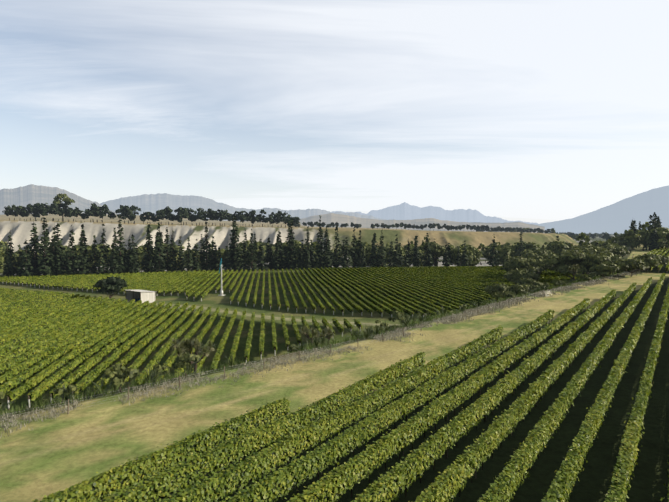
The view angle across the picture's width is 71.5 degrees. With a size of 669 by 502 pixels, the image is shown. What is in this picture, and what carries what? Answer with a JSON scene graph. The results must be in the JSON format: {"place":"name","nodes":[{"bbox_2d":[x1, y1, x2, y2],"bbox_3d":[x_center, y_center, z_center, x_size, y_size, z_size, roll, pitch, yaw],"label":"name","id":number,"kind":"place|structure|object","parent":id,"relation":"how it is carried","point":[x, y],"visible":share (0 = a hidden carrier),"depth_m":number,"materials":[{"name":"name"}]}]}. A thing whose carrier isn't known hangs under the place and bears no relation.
{"place":"outdoors","nodes":[
{"label":"outdoors","id":0,"kind":"place"},
{"bbox_2d":[0,184,118,214],"bbox_3d":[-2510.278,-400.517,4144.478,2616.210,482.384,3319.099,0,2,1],"label":"mountain range","id":1,"kind":"structure","parent":0,"point":[32,194],"depth_m":3957.39,"materials":[{"name":"grey stone"}]},
{"bbox_2d":[7,324,360,407],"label":"fence posts","id":2,"kind":"object","parent":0,"point":[246,360],"visible":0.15,"depth_m":78.47,"materials":[{"name":"brown wood"}]},
{"bbox_2d":[6,282,423,316],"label":"vineyard posts","id":3,"kind":"object","parent":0,"point":[171,295],"visible":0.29,"depth_m":166.61,"materials":[{"name":"brown wood"}]},
{"bbox_2d":[100,193,385,220],"bbox_3d":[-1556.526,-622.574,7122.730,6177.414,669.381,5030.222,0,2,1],"label":"mountain range","id":4,"kind":"structure","parent":0,"point":[153,203],"depth_m":7262.83,"materials":[{"name":"grey stone"}]},
{"bbox_2d":[0,220,581,256],"bbox_3d":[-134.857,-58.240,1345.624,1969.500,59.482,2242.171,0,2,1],"label":"cliff terrain","id":5,"kind":"structure","parent":0,"point":[20,232],"depth_m":590.73,"materials":[{"name":"beige stone"}]},
{"bbox_2d":[1,203,661,276],"bbox_3d":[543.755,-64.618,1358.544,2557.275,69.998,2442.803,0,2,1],"label":"conifer trees","id":6,"kind":"object","parent":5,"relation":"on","point":[52,265],"depth_m":271.82,"materials":[{"name":"green plant"}]},
{"bbox_2d":[0,222,668,273],"bbox_3d":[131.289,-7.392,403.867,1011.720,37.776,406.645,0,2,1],"label":"trees","id":7,"kind":"object","parent":5,"relation":"on","point":[632,240],"depth_m":319.28,"materials":[{"name":"green plant"}]},
{"bbox_2d":[4,193,668,297],"bbox_3d":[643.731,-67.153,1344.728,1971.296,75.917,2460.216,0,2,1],"label":"broadleaf trees","id":8,"kind":"object","parent":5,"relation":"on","point":[524,275],"depth_m":170.52,"materials":[{"name":"green plant"}]},
{"bbox_2d":[1,256,632,425],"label":"fence wires","id":9,"kind":"object","parent":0,"point":[249,364],"visible":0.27,"depth_m":46.20,"materials":[{"name":"grey metal"}]},
{"bbox_2d":[0,213,668,501],"bbox_3d":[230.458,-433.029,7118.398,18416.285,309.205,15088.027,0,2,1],"label":"terrain","id":10,"kind":"structure","parent":0,"point":[63,451],"depth_m":41.19,"materials":[{"name":"green plant"}]},
{"bbox_2d":[93,276,128,298],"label":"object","id":11,"kind":"object","parent":10,"relation":"on","point":[117,285],"depth_m":148.28,"materials":[{"name":"green plant"}]},
{"bbox_2d":[125,290,155,302],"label":"iron shed","id":12,"kind":"object","parent":10,"relation":"on","point":[147,295],"visible":0.77,"depth_m":145.91,"materials":[{"name":"white metal"}]},
{"bbox_2d":[0,287,362,404],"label":"grapevine rows","id":13,"kind":"object","parent":10,"relation":"on","point":[72,320],"depth_m":92.47,"materials":[{"name":"green plant"}]},
{"bbox_2d":[7,289,360,409],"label":"vineyard posts","id":14,"kind":"object","parent":10,"relation":"on","point":[138,355],"visible":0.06,"depth_m":80.15,"materials":[{"name":"brown wood"}]},
{"bbox_2d":[218,265,224,295],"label":"wind machine tower","id":15,"kind":"structure","parent":10,"relation":"on","point":[221,292],"depth_m":162.25,"materials":[{"name":"white metal"}]},
{"bbox_2d":[6,268,549,316],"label":"vine posts","id":16,"kind":"object","parent":10,"relation":"on","point":[270,304],"visible":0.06,"depth_m":163.39,"materials":[{"name":"brown wood"}]},
{"bbox_2d":[0,266,587,316],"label":"grapevine rows","id":17,"kind":"object","parent":10,"relation":"on","point":[167,280],"depth_m":184.64,"materials":[{"name":"green plant"}]},
{"bbox_2d":[0,270,625,414],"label":"shrubs","id":18,"kind":"object","parent":10,"relation":"on","point":[370,330],"visible":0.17,"depth_m":62.45,"materials":[{"name":"green plant"}]},
{"bbox_2d":[0,269,633,415],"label":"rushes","id":19,"kind":"object","parent":10,"relation":"on","point":[310,347],"visible":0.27,"depth_m":58.21,"materials":[{"name":"plant"}]},
{"bbox_2d":[0,269,648,438],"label":"dry grass tufts","id":20,"kind":"object","parent":10,"relation":"on","point":[502,305],"visible":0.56,"depth_m":55.68,"materials":[{"name":"beige plant"}]},
{"bbox_2d":[30,247,668,501],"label":"grapevine rows","id":21,"kind":"object","parent":10,"relation":"on","point":[617,493],"depth_m":29.92,"materials":[{"name":"green plant"}]},
{"bbox_2d":[67,254,633,413],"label":"fence posts","id":22,"kind":"object","parent":10,"relation":"on","point":[330,346],"visible":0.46,"depth_m":55.26,"materials":[{"name":"brown wood"}]},
{"bbox_2d":[100,268,667,501],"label":"vineyard posts","id":23,"kind":"object","parent":10,"relation":"on","point":[480,393],"visible":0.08,"depth_m":38.98,"materials":[{"name":"brown wood"}]},
{"bbox_2d":[0,0,668,223],"label":"sky","id":24,"kind":"structure","parent":0,"point":[535,111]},
{"bbox_2d":[299,213,544,232],"bbox_3d":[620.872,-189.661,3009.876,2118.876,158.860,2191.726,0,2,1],"label":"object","id":25,"kind":"structure","parent":0,"point":[329,218],"depth_m":3010.82,"materials":[{"name":"grey stone"}]},
{"bbox_2d":[331,202,537,223],"bbox_3d":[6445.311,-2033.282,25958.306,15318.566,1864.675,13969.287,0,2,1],"label":"mountain peaks","id":26,"kind":"object","parent":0,"point":[404,211],"visible":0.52,"depth_m":26126.35,"materials":[{"name":"grey stone"}]},
{"bbox_2d":[534,185,668,233],"bbox_3d":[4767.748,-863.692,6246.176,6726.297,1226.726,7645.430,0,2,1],"label":"mountain","id":27,"kind":"structure","parent":0,"point":[618,217],"depth_m":4579.22,"materials":[{"name":"stone"}]}
]}

